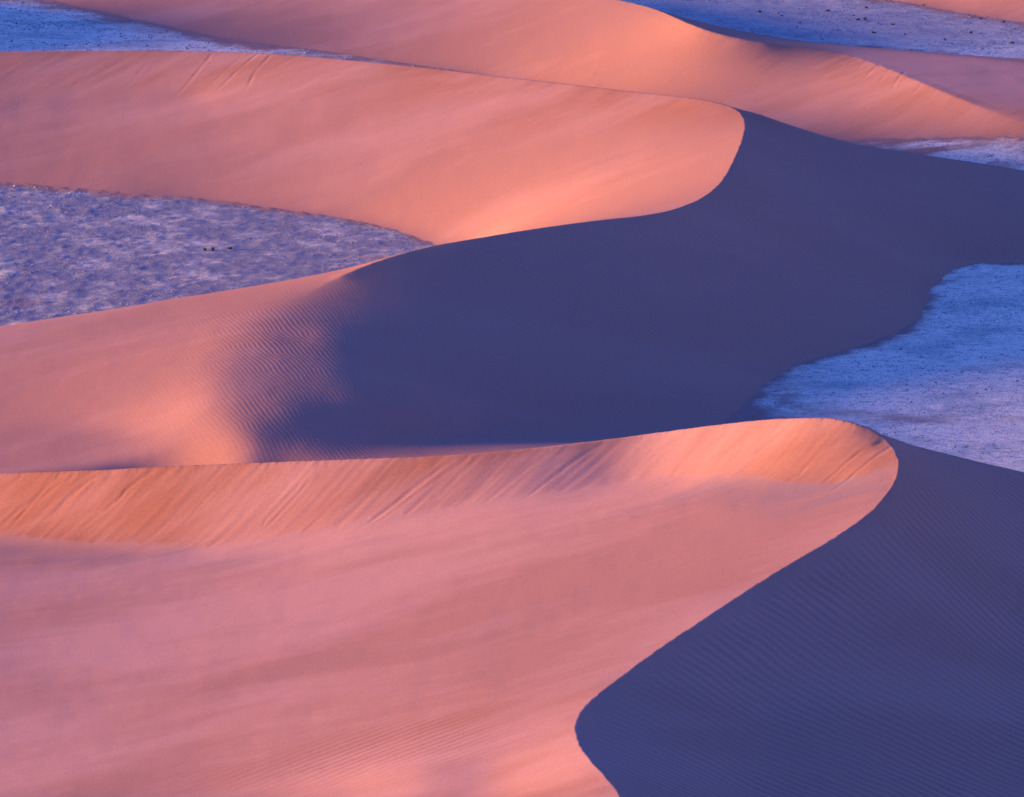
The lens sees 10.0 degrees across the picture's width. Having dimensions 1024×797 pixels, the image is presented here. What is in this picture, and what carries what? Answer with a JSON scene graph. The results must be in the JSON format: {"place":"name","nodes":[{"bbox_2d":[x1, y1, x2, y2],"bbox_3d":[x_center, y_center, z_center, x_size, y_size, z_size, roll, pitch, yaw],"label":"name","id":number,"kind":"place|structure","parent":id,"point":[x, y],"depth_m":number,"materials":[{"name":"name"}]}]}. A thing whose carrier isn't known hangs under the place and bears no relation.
{"place":"outdoors","nodes":[
{"label":"outdoors","id":0,"kind":"place"},
{"bbox_2d":[0,418,1023,796],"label":"sand dune","id":1,"kind":"structure","parent":0,"point":[802,608],"depth_m":975.45,"materials":[{"name":"orange sand"}]},
{"bbox_2d":[0,50,1023,471],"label":"sand dune","id":2,"kind":"structure","parent":0,"point":[594,264],"depth_m":1232.01,"materials":[{"name":"orange sand"}]},
{"bbox_2d":[0,0,1023,471],"bbox_3d":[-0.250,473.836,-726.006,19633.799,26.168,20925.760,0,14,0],"label":"ground","id":3,"kind":"structure","parent":0,"point":[258,256],"depth_m":1297.43,"materials":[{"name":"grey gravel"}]},
{"bbox_2d":[54,0,1023,139],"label":"sand dune","id":4,"kind":"structure","parent":0,"point":[841,92],"depth_m":1486.06,"materials":[{"name":"orange sand"}]},
{"bbox_2d":[892,0,1023,21],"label":"sand dune","id":5,"kind":"structure","parent":0,"point":[1011,10],"depth_m":1590.53,"materials":[{"name":"orange sand"}]}
]}

